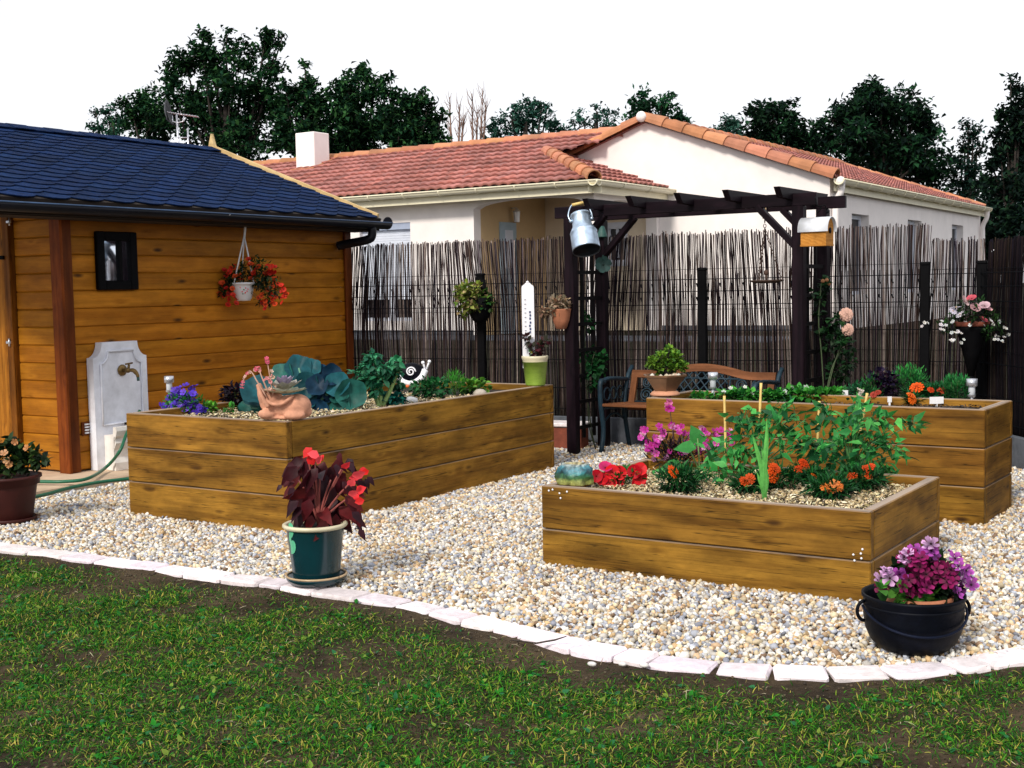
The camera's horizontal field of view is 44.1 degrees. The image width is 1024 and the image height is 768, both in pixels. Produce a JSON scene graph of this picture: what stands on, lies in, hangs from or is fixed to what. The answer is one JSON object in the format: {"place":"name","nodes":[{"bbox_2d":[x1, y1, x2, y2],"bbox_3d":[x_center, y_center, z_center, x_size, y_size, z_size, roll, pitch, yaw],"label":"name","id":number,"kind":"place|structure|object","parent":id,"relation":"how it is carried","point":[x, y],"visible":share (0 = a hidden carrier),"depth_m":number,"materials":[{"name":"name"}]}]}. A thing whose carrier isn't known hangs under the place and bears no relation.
{"place":"outdoors","nodes":[
{"label":"outdoors","id":0,"kind":"place"},
{"bbox_2d":[8,468,129,495],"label":"concrete slab","id":1,"kind":"structure","parent":0,"point":[47,474],"depth_m":9.54,"materials":[{"name":"beige concrete"}]},
{"bbox_2d":[35,410,140,498],"bbox_3d":[-3.211,0.498,9.088,0.832,0.444,1.889,2,5,32],"label":"garden hose","id":2,"kind":"object","parent":1,"relation":"on","point":[114,458],"visible":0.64,"depth_m":9.13,"materials":[{"name":"green rubber"}]},
{"bbox_2d":[86,341,148,470],"bbox_3d":[-3.050,0.162,10.023,0.260,0.995,0.532,2,5,32],"label":"wall fountain","id":3,"kind":"object","parent":1,"relation":"on","point":[117,381],"depth_m":9.93,"materials":[{"name":"stone"}]},
{"bbox_2d":[0,123,392,473],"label":"garden shed","id":4,"kind":"structure","parent":1,"relation":"on","point":[187,213],"depth_m":10.59,"materials":[{"name":"brown wood"}]},
{"bbox_2d":[0,217,11,459],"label":"door","id":5,"kind":"structure","parent":4,"relation":"in","point":[5,408],"depth_m":10.02,"materials":[{"name":"brown wood"}]},
{"bbox_2d":[94,231,138,289],"bbox_3d":[-3.141,-0.979,10.053,0.045,0.460,0.400,2,5,32],"label":"window","id":6,"kind":"structure","parent":4,"relation":"attached to","point":[116,262],"depth_m":10.05,"materials":[{"name":"black glass"}]},
{"bbox_2d":[232,227,254,300],"bbox_3d":[-2.362,-1.075,11.061,0.231,0.694,0.220,2,5,32],"label":"hanging pot","id":7,"kind":"object","parent":4,"relation":"hanging from","point":[242,291],"visible":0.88,"depth_m":11.02,"materials":[{"name":"white ceramic"}]},
{"bbox_2d":[216,254,288,309],"bbox_3d":[-2.257,-0.889,11.066,0.662,0.492,0.326,-1,4,7],"label":"trailing begonia","id":8,"kind":"object","parent":7,"relation":"in","point":[264,278],"visible":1,"depth_m":11.01,"materials":[{"name":"red plant"}]},
{"bbox_2d":[0,553,1023,767],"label":"lawn","id":9,"kind":"structure","parent":0,"point":[813,689],"depth_m":4.43,"materials":[{"name":"plant"}]},
{"bbox_2d":[0,554,1023,767],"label":"soil crumbs","id":10,"kind":"object","parent":9,"relation":"on","point":[573,748],"visible":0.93,"depth_m":4.46,"materials":[{"name":"brown soil"}]},
{"bbox_2d":[0,0,1023,287],"label":"sky","id":11,"kind":"structure","parent":0,"point":[60,60],"materials":[{"name":"white"}]},
{"bbox_2d":[0,441,1023,675],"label":"gravel","id":12,"kind":"structure","parent":0,"point":[755,628],"depth_m":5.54,"materials":[{"name":"beige gravel"}]},
{"bbox_2d":[0,471,41,525],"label":"geranium pot","id":13,"kind":"object","parent":12,"relation":"on","point":[17,497],"visible":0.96,"depth_m":7.86,"materials":[{"name":"brown plastic"}]},
{"bbox_2d":[0,431,52,478],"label":"geranium","id":14,"kind":"object","parent":13,"relation":"in","point":[19,459],"visible":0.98,"depth_m":7.93,"materials":[{"name":"green plant"}]},
{"bbox_2d":[126,381,553,530],"bbox_3d":[-1.073,0.433,9.038,1.421,0.678,3.024,2,5,32],"label":"raised bed","id":15,"kind":"object","parent":12,"relation":"on","point":[220,466],"visible":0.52,"depth_m":8.08,"materials":[{"name":"brown wood"}]},
{"bbox_2d":[159,382,207,414],"bbox_3d":[-2.217,0.107,8.562,0.357,0.234,0.285,2,5,32],"label":"campanula","id":16,"kind":"object","parent":15,"relation":"on","point":[181,398],"visible":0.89,"depth_m":8.52,"materials":[{"name":"purple plant"}]},
{"bbox_2d":[256,383,311,419],"bbox_3d":[-1.347,0.103,7.474,0.321,0.221,0.170,-2,4,-6],"label":"rabbit planter","id":17,"kind":"object","parent":15,"relation":"on","point":[276,406],"visible":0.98,"depth_m":7.44,"materials":[{"name":"ceramic"}]},
{"bbox_2d":[240,356,305,397],"bbox_3d":[-1.383,-0.043,7.439,0.363,0.243,0.263,-5,6,-40],"label":"echeveria","id":18,"kind":"object","parent":17,"relation":"in","point":[283,384],"visible":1,"depth_m":7.42,"materials":[{"name":"pink plant"}]},
{"bbox_2d":[237,354,366,412],"bbox_3d":[-1.421,0.027,8.554,0.884,0.446,0.295,-1,4,-3],"label":"cabbage","id":19,"kind":"object","parent":15,"relation":"on","point":[331,386],"visible":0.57,"depth_m":8.51,"materials":[{"name":"green plant"}]},
{"bbox_2d":[346,348,405,406],"bbox_3d":[-0.945,-0.038,8.746,0.436,0.422,0.280,-1,4,6],"label":"kale","id":20,"kind":"object","parent":15,"relation":"on","point":[387,375],"visible":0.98,"depth_m":8.72,"materials":[{"name":"green plant"}]},
{"bbox_2d":[397,360,430,387],"bbox_3d":[-0.749,-0.080,9.695,0.262,0.208,0.128,-1,4,-2],"label":"snail ornament","id":21,"kind":"object","parent":15,"relation":"on","point":[414,371],"visible":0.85,"depth_m":9.66,"materials":[{"name":"ceramic"}]},
{"bbox_2d":[406,375,454,399],"bbox_3d":[-0.615,0.032,9.384,0.384,0.206,0.345,2,5,32],"label":"parsley","id":22,"kind":"object","parent":15,"relation":"on","point":[432,383],"visible":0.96,"depth_m":9.33,"materials":[{"name":"green plant"}]},
{"bbox_2d":[456,377,492,393],"bbox_3d":[-0.301,0.025,9.798,0.347,0.181,0.275,2,5,32],"label":"lettuce","id":23,"kind":"object","parent":15,"relation":"on","point":[470,387],"visible":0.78,"depth_m":9.75,"materials":[{"name":"green plant"}]},
{"bbox_2d":[521,355,547,385],"bbox_3d":[0.179,-0.105,9.785,0.208,0.227,0.208,2,5,32],"label":"lime flower pot","id":24,"kind":"object","parent":15,"relation":"on","point":[535,368],"visible":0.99,"depth_m":9.71,"materials":[{"name":"ceramic"}]},
{"bbox_2d":[551,420,589,448],"bbox_3d":[0.448,0.450,11.197,0.460,0.232,0.240,1,5,25],"label":"brick planter","id":25,"kind":"object","parent":12,"relation":"on","point":[560,434],"visible":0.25,"depth_m":11.10,"materials":[{"name":"brick"}]},
{"bbox_2d":[343,260,987,444],"bbox_3d":[0.781,-0.236,11.419,6.693,1.575,0.066,1,5,25],"label":"fence","id":26,"kind":"object","parent":12,"relation":"on","point":[617,433],"visible":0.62,"depth_m":10.98,"materials":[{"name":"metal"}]},
{"bbox_2d":[467,280,492,322],"bbox_3d":[-0.297,-0.765,11.730,0.247,0.402,0.247,2,5,32],"label":"wall pot","id":27,"kind":"object","parent":26,"relation":"attached to","point":[483,316],"depth_m":11.66,"materials":[{"name":"black paint"}]},
{"bbox_2d":[452,278,495,320],"bbox_3d":[-0.353,-0.783,11.692,0.407,0.404,0.299,-3,4,-19],"label":"sedum","id":28,"kind":"object","parent":27,"relation":"in","point":[462,293],"visible":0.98,"depth_m":11.65,"materials":[{"name":"green plant"}]},
{"bbox_2d":[521,281,534,355],"bbox_3d":[0.126,-0.461,9.787,0.095,0.676,0.023,-1,4,0],"label":"thermometer plaque","id":29,"kind":"object","parent":26,"relation":"attached to","point":[527,289],"visible":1,"depth_m":9.77,"materials":[{"name":"white ceramic"}]},
{"bbox_2d":[339,223,931,417],"bbox_3d":[0.691,-0.515,11.509,5.968,1.700,0.034,1,5,25],"label":"reed screen","id":30,"kind":"object","parent":26,"relation":"attached to","point":[778,343],"visible":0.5,"depth_m":11.27,"materials":[{"name":"plant"}]},
{"bbox_2d":[930,236,985,398],"bbox_3d":[3.571,-0.405,10.195,0.462,1.565,0.033,1,5,25],"label":"reed screen","id":31,"kind":"object","parent":26,"relation":"attached to","point":[941,345],"visible":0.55,"depth_m":10.20,"materials":[{"name":"plant"}]},
{"bbox_2d":[598,364,783,452],"bbox_3d":[1.492,0.220,10.607,1.427,0.750,0.633,2,5,32],"label":"garden bench","id":32,"kind":"object","parent":12,"relation":"on","point":[772,380],"visible":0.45,"depth_m":10.77,"materials":[{"name":"wood"}]},
{"bbox_2d":[555,186,846,453],"bbox_3d":[1.469,-0.456,10.347,2.371,2.125,1.092,2,5,32],"label":"pergola","id":33,"kind":"object","parent":12,"relation":"on","point":[785,201],"visible":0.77,"depth_m":10.17,"materials":[{"name":"brown wood"}]},
{"bbox_2d":[550,309,570,329],"bbox_3d":[0.413,-0.544,10.631,0.179,0.175,0.179,2,5,32],"label":"wall pot","id":34,"kind":"object","parent":33,"relation":"attached to","point":[561,318],"depth_m":10.57,"materials":[{"name":"ceramic"}]},
{"bbox_2d":[537,293,570,319],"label":"dried flowers","id":35,"kind":"object","parent":34,"relation":"in","point":[555,304],"visible":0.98,"depth_m":10.58,"materials":[{"name":"brown plant"}]},
{"bbox_2d":[568,201,600,256],"bbox_3d":[0.590,-1.270,10.341,0.230,0.465,0.327,-2,4,-14],"label":"milk churn","id":36,"kind":"object","parent":33,"relation":"hanging from","point":[584,238],"visible":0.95,"depth_m":10.29,"materials":[{"name":"metal"}]},
{"bbox_2d":[579,310,609,448],"bbox_3d":[0.698,-0.039,10.971,0.291,1.234,0.274,-2,4,-7],"label":"climbing ivy","id":37,"kind":"object","parent":33,"relation":"attached to","point":[589,363],"visible":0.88,"depth_m":10.94,"materials":[{"name":"green plant"}]},
{"bbox_2d":[797,197,836,246],"bbox_3d":[2.261,-1.206,9.373,0.236,0.370,0.175,2,5,37],"label":"birdhouse","id":38,"kind":"object","parent":33,"relation":"attached to","point":[817,231],"visible":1,"depth_m":9.33,"materials":[{"name":"brown wood"}]},
{"bbox_2d":[808,275,857,386],"bbox_3d":[2.479,-0.113,9.871,0.424,1.478,0.370,0,4,10],"label":"climbing rose","id":39,"kind":"object","parent":33,"relation":"attached to","point":[843,315],"visible":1,"depth_m":9.82,"materials":[{"name":"green plant"}]},
{"bbox_2d":[542,458,939,601],"bbox_3d":[1.171,0.708,6.460,1.698,0.427,1.163,2,5,32],"label":"raised bed","id":40,"kind":"object","parent":12,"relation":"on","point":[788,540],"visible":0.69,"depth_m":5.98,"materials":[{"name":"brown wood"}]},
{"bbox_2d":[554,462,593,485],"bbox_3d":[0.321,0.454,6.449,0.222,0.103,0.180,2,5,32],"label":"ceramic stump","id":41,"kind":"object","parent":40,"relation":"on","point":[574,473],"visible":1,"depth_m":6.38,"materials":[{"name":"ceramic"}]},
{"bbox_2d":[592,461,647,486],"bbox_3d":[0.582,0.486,6.714,0.297,0.167,0.234,0,4,16],"label":"red petunia","id":42,"kind":"object","parent":40,"relation":"on","point":[612,474],"visible":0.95,"depth_m":6.66,"materials":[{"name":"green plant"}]},
{"bbox_2d":[651,459,710,494],"bbox_3d":[0.853,0.486,6.445,0.326,0.215,0.282,2,5,32],"label":"marigold","id":43,"kind":"object","parent":40,"relation":"on","point":[680,473],"visible":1,"depth_m":6.41,"materials":[{"name":"green plant"}]},
{"bbox_2d":[637,398,734,468],"bbox_3d":[0.992,0.301,7.238,0.556,0.439,0.394,0,4,11],"label":"gaura","id":44,"kind":"object","parent":40,"relation":"on","point":[653,447],"visible":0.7,"depth_m":7.21,"materials":[{"name":"pink plant"}]},
{"bbox_2d":[652,425,723,473],"bbox_3d":[1.000,0.383,7.086,0.424,0.294,0.183,-2,4,-6],"label":"courgette plant","id":45,"kind":"object","parent":40,"relation":"on","point":[695,435],"visible":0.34,"depth_m":7.12,"materials":[{"name":"green plant"}]},
{"bbox_2d":[725,467,774,495],"bbox_3d":[1.205,0.509,6.403,0.261,0.179,0.227,0,4,9],"label":"marigold","id":46,"kind":"object","parent":40,"relation":"on","point":[746,479],"visible":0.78,"depth_m":6.37,"materials":[{"name":"orange plant"}]},
{"bbox_2d":[692,395,817,486],"bbox_3d":[1.284,0.374,6.822,0.700,0.636,0.449,-1,4,-4],"label":"tomato plant","id":47,"kind":"object","parent":40,"relation":"on","point":[773,413],"visible":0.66,"depth_m":6.79,"materials":[{"name":"green plant"}]},
{"bbox_2d":[745,421,768,499],"bbox_3d":[1.192,0.370,6.170,0.126,0.397,0.032,-1,4,-5],"label":"gladiolus","id":48,"kind":"object","parent":40,"relation":"on","point":[763,479],"visible":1,"depth_m":6.17,"materials":[{"name":"green plant"}]},
{"bbox_2d":[749,458,802,490],"bbox_3d":[1.355,0.478,6.506,0.321,0.208,0.271,2,5,32],"label":"marigold","id":49,"kind":"object","parent":40,"relation":"on","point":[775,470],"visible":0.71,"depth_m":6.45,"materials":[{"name":"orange plant"}]},
{"bbox_2d":[797,467,861,501],"bbox_3d":[1.544,0.502,6.150,0.318,0.204,0.264,2,5,32],"label":"marigold","id":50,"kind":"object","parent":40,"relation":"on","point":[827,487],"visible":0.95,"depth_m":6.12,"materials":[{"name":"green plant"}]},
{"bbox_2d":[789,393,930,480],"bbox_3d":[1.831,0.325,6.685,0.765,0.534,0.458,0,4,15],"label":"tomato plant","id":51,"kind":"object","parent":40,"relation":"on","point":[852,454],"visible":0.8,"depth_m":6.67,"materials":[{"name":"green plant"}]},
{"bbox_2d":[831,460,895,492],"bbox_3d":[1.772,0.483,6.421,0.351,0.219,0.297,2,5,32],"label":"marigold","id":52,"kind":"object","parent":40,"relation":"on","point":[867,470],"visible":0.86,"depth_m":6.37,"materials":[{"name":"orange plant"}]},
{"bbox_2d":[646,390,1012,524],"bbox_3d":[1.983,0.439,8.104,2.177,0.689,0.663,2,5,34],"label":"raised bed","id":53,"kind":"object","parent":12,"relation":"on","point":[961,449],"visible":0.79,"depth_m":7.46,"materials":[{"name":"brown wood"}]},
{"bbox_2d":[643,373,686,395],"bbox_3d":[1.031,-0.001,8.526,0.324,0.154,0.280,2,5,32],"label":"bonsai bowl","id":54,"kind":"object","parent":53,"relation":"on","point":[666,384],"visible":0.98,"depth_m":8.44,"materials":[{"name":"ceramic"}]},
{"bbox_2d":[645,343,688,375],"bbox_3d":[1.040,-0.155,8.534,0.312,0.237,0.183,-2,4,-10],"label":"jade plant","id":55,"kind":"object","parent":54,"relation":"on","point":[672,360],"visible":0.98,"depth_m":8.51,"materials":[{"name":"green plant"}]},
{"bbox_2d":[715,385,763,400],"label":"strawberry plant","id":56,"kind":"object","parent":53,"relation":"on","point":[745,393],"visible":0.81,"depth_m":8.52,"materials":[{"name":"green plant"}]},
{"bbox_2d":[775,382,823,402],"bbox_3d":[1.927,0.070,8.478,0.376,0.166,0.299,2,5,32],"label":"strawberry plant","id":57,"kind":"object","parent":53,"relation":"on","point":[798,389],"visible":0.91,"depth_m":8.41,"materials":[{"name":"green plant"}]},
{"bbox_2d":[863,366,902,396],"bbox_3d":[2.450,0.007,8.356,0.259,0.254,0.229,2,5,32],"label":"purple basil","id":58,"kind":"object","parent":53,"relation":"on","point":[888,380],"visible":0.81,"depth_m":8.32,"materials":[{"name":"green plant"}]},
{"bbox_2d":[892,362,929,395],"bbox_3d":[2.634,-0.012,8.399,0.304,0.285,0.255,2,5,32],"label":"rosemary","id":59,"kind":"object","parent":53,"relation":"on","point":[911,372],"visible":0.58,"depth_m":8.37,"materials":[{"name":"green plant"}]},
{"bbox_2d":[938,371,969,398],"bbox_3d":[2.833,0.030,8.041,0.255,0.242,0.210,2,5,32],"label":"thyme bush","id":60,"kind":"object","parent":53,"relation":"on","point":[949,387],"visible":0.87,"depth_m":8.03,"materials":[{"name":"green plant"}]},
{"bbox_2d":[855,583,970,655],"bbox_3d":[1.528,0.905,4.812,0.390,0.222,0.390,2,5,32],"label":"iron cauldron","id":61,"kind":"object","parent":12,"relation":"on","point":[913,629],"visible":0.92,"depth_m":4.67,"materials":[{"name":"black metal"}]},
{"bbox_2d":[886,588,953,604],"bbox_3d":[1.536,0.890,4.791,0.260,0.195,0.260,2,5,32],"label":"terracotta pot","id":62,"kind":"object","parent":61,"relation":"in","point":[950,599],"visible":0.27,"depth_m":4.67,"materials":[{"name":"orange ceramic"}]},
{"bbox_2d":[874,535,979,604],"bbox_3d":[1.550,0.725,4.757,0.418,0.353,0.286,-1,4,0],"label":"pelargonium","id":63,"kind":"object","parent":62,"relation":"in","point":[917,572],"visible":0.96,"depth_m":4.68,"materials":[{"name":"purple plant"}]},
{"bbox_2d":[953,321,990,398],"bbox_3d":[3.534,0.067,9.736,0.270,1.094,0.270,2,5,32],"label":"conical planter","id":64,"kind":"object","parent":12,"relation":"on","point":[972,344],"visible":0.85,"depth_m":9.64,"materials":[{"name":"black paint"}]},
{"bbox_2d":[920,294,1009,343],"bbox_3d":[3.449,-0.496,9.642,0.680,0.387,0.325,0,4,10],"label":"bacopa","id":65,"kind":"object","parent":64,"relation":"in","point":[979,305],"visible":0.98,"depth_m":9.60,"materials":[{"name":"white plant"}]},
{"bbox_2d":[979,267,1023,468],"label":"side fence","id":66,"kind":"object","parent":12,"relation":"on","point":[1017,451],"visible":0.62,"depth_m":9.49,"materials":[{"name":"wood"}]},
{"bbox_2d":[986,234,1023,436],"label":"heather screen","id":67,"kind":"object","parent":66,"relation":"attached to","point":[996,374],"visible":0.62,"depth_m":9.71,"materials":[{"name":"plant"}]},
{"bbox_2d":[354,283,1022,442],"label":"ground","id":68,"kind":"structure","parent":0,"point":[690,380],"depth_m":16.69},
{"bbox_2d":[85,102,129,135],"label":"cedar tree","id":69,"kind":"object","parent":68,"relation":"on","point":[111,130],"visible":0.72,"depth_m":47.78,"materials":[{"name":"green plant"}]},
{"bbox_2d":[107,78,182,141],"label":"oak tree","id":70,"kind":"object","parent":68,"relation":"on","point":[138,123],"visible":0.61,"depth_m":43.63,"materials":[{"name":"green plant"}]},
{"bbox_2d":[183,568,234,582],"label":"curb block","id":71,"kind":"structure","parent":68,"relation":"on","point":[208,575],"depth_m":6.34,"materials":[{"name":"stone"}]},
{"bbox_2d":[143,23,291,160],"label":"oak tree","id":72,"kind":"object","parent":68,"relation":"on","point":[226,123],"visible":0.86,"depth_m":41.77,"materials":[{"name":"green plant"}]},
{"bbox_2d":[220,574,272,586],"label":"curb block","id":73,"kind":"structure","parent":68,"relation":"on","point":[242,580],"depth_m":6.20,"materials":[{"name":"stone"}]},
{"bbox_2d":[280,584,326,595],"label":"curb block","id":74,"kind":"structure","parent":68,"relation":"on","point":[304,591],"depth_m":5.99,"materials":[{"name":"stone"}]},
{"bbox_2d":[282,520,347,587],"bbox_3d":[-0.943,0.798,6.081,0.313,0.305,0.313,2,5,32],"label":"teal flower pot","id":75,"kind":"object","parent":74,"relation":"on","point":[316,563],"visible":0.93,"depth_m":5.98,"materials":[{"name":"ceramic"}]},
{"bbox_2d":[276,447,374,540],"bbox_3d":[-0.898,0.538,6.058,0.451,0.487,0.284,-1,4,2],"label":"red begonia","id":76,"kind":"object","parent":75,"relation":"in","point":[313,497],"visible":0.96,"depth_m":6.03,"materials":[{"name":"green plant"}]},
{"bbox_2d":[260,57,357,157],"bbox_3d":[-6.654,-6.033,40.253,3.204,8.581,2.575,2,5,32],"label":"oak tree","id":77,"kind":"object","parent":68,"relation":"on","point":[309,100],"visible":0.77,"depth_m":39.89,"materials":[{"name":"green plant"}]},
{"bbox_2d":[311,586,370,601],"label":"curb block","id":78,"kind":"structure","parent":68,"relation":"on","point":[341,594],"depth_m":5.88,"materials":[{"name":"stone"}]},
{"bbox_2d":[320,59,388,151],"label":"oak tree","id":79,"kind":"object","parent":68,"relation":"on","point":[348,106],"visible":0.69,"depth_m":40.57,"materials":[{"name":"green plant"}]},
{"bbox_2d":[356,593,411,606],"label":"curb block","id":80,"kind":"structure","parent":68,"relation":"on","point":[378,599],"depth_m":5.73,"materials":[{"name":"stone"}]},
{"bbox_2d":[362,69,453,294],"bbox_3d":[-3.230,-5.876,40.161,2.476,8.143,2.652,2,5,32],"label":"oak tree","id":81,"kind":"object","parent":68,"relation":"on","point":[405,123],"visible":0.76,"depth_m":39.80,"materials":[{"name":"green plant"}]},
{"bbox_2d":[396,601,444,614],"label":"curb block","id":82,"kind":"structure","parent":68,"relation":"on","point":[421,607],"depth_m":5.59,"materials":[{"name":"stone"}]},
{"bbox_2d":[429,607,477,624],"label":"curb block","id":83,"kind":"structure","parent":68,"relation":"on","point":[453,616],"depth_m":5.45,"materials":[{"name":"stone"}]},
{"bbox_2d":[466,83,490,139],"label":"bare poplar","id":84,"kind":"object","parent":68,"relation":"on","point":[481,128],"visible":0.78,"depth_m":59.98,"materials":[{"name":"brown plant"}]},
{"bbox_2d":[461,615,510,631],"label":"curb block","id":85,"kind":"structure","parent":68,"relation":"on","point":[484,623],"depth_m":5.31,"materials":[{"name":"stone"}]},
{"bbox_2d":[479,93,566,139],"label":"light tree","id":86,"kind":"object","parent":68,"relation":"on","point":[518,121],"visible":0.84,"depth_m":61.88,"materials":[{"name":"green plant"}]},
{"bbox_2d":[517,629,586,653],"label":"curb block","id":87,"kind":"structure","parent":68,"relation":"on","point":[564,645],"depth_m":5.03,"materials":[{"name":"stone"}]},
{"bbox_2d":[563,101,620,130],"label":"light tree","id":88,"kind":"object","parent":68,"relation":"on","point":[582,122],"visible":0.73,"depth_m":61.77,"materials":[{"name":"green plant"}]},
{"bbox_2d":[570,641,627,661],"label":"curb block","id":89,"kind":"structure","parent":68,"relation":"on","point":[598,651],"depth_m":4.87,"materials":[{"name":"stone"}]},
{"bbox_2d":[253,111,992,334],"bbox_3d":[1.095,-3.369,29.107,16.073,4.566,14.344,2,5,32],"label":"bungalow","id":90,"kind":"object","parent":68,"relation":"on","point":[509,188],"visible":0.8,"depth_m":23.14,"materials":[{"name":"white paint"}]},
{"bbox_2d":[362,222,410,320],"bbox_3d":[-2.294,-2.080,23.597,1.191,1.805,0.170,2,5,32],"label":"window","id":91,"kind":"structure","parent":90,"relation":"in","point":[398,228],"depth_m":23.51,"materials":[{"name":"white glass"}]},
{"bbox_2d":[499,222,517,333],"bbox_3d":[-0.053,-1.955,23.350,0.070,2.044,0.528,2,5,32],"label":"door","id":92,"kind":"structure","parent":90,"relation":"in","point":[507,230],"depth_m":23.27,"materials":[{"name":"metal"}]},
{"bbox_2d":[613,648,658,667],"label":"curb block","id":93,"kind":"structure","parent":68,"relation":"on","point":[633,657],"depth_m":4.78,"materials":[{"name":"stone"}]},
{"bbox_2d":[621,82,695,123],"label":"round tree","id":94,"kind":"object","parent":68,"relation":"on","point":[663,106],"visible":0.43,"depth_m":51.70,"materials":[{"name":"green plant"}]},
{"bbox_2d":[647,655,717,673],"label":"curb block","id":95,"kind":"structure","parent":68,"relation":"on","point":[674,664],"depth_m":4.68,"materials":[{"name":"stone"}]},
{"bbox_2d":[708,112,745,135],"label":"tree","id":96,"kind":"object","parent":68,"relation":"on","point":[733,125],"visible":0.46,"depth_m":54.84,"materials":[{"name":"green plant"}]},
{"bbox_2d":[716,662,772,680],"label":"curb block","id":97,"kind":"structure","parent":68,"relation":"on","point":[754,671],"depth_m":4.58,"materials":[{"name":"stone"}]},
{"bbox_2d":[738,96,833,156],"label":"oak tree","id":98,"kind":"object","parent":68,"relation":"on","point":[773,121],"visible":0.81,"depth_m":41.58,"materials":[{"name":"green plant"}]},
{"bbox_2d":[772,664,828,681],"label":"curb block","id":99,"kind":"structure","parent":68,"relation":"on","point":[802,672],"depth_m":4.54,"materials":[{"name":"stone"}]},
{"bbox_2d":[826,665,888,682],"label":"curb block","id":100,"kind":"structure","parent":68,"relation":"on","point":[842,674],"depth_m":4.52,"materials":[{"name":"stone"}]},
{"bbox_2d":[800,74,959,189],"bbox_3d":[11.744,-5.940,40.030,4.996,7.746,3.130,-2,4,-10],"label":"oak tree","id":101,"kind":"object","parent":68,"relation":"on","point":[877,121],"visible":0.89,"depth_m":39.56,"materials":[{"name":"green plant"}]},
{"bbox_2d":[880,661,956,679],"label":"curb block","id":102,"kind":"structure","parent":68,"relation":"on","point":[920,670],"depth_m":4.54,"materials":[{"name":"stone"}]},
{"bbox_2d":[941,656,990,673],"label":"curb block","id":103,"kind":"structure","parent":68,"relation":"on","point":[967,665],"depth_m":4.59,"materials":[{"name":"stone"}]},
{"bbox_2d":[941,117,991,200],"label":"birch tree","id":104,"kind":"object","parent":68,"relation":"on","point":[971,171],"visible":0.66,"depth_m":40.91,"materials":[{"name":"green plant"}]},
{"bbox_2d":[967,72,1023,297],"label":"oak tree","id":105,"kind":"object","parent":68,"relation":"on","point":[1002,194],"visible":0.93,"depth_m":35.77,"materials":[{"name":"green plant"}]},
{"bbox_2d":[971,647,1023,669],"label":"curb block","id":106,"kind":"structure","parent":68,"relation":"on","point":[1004,658],"depth_m":4.67,"materials":[{"name":"stone"}]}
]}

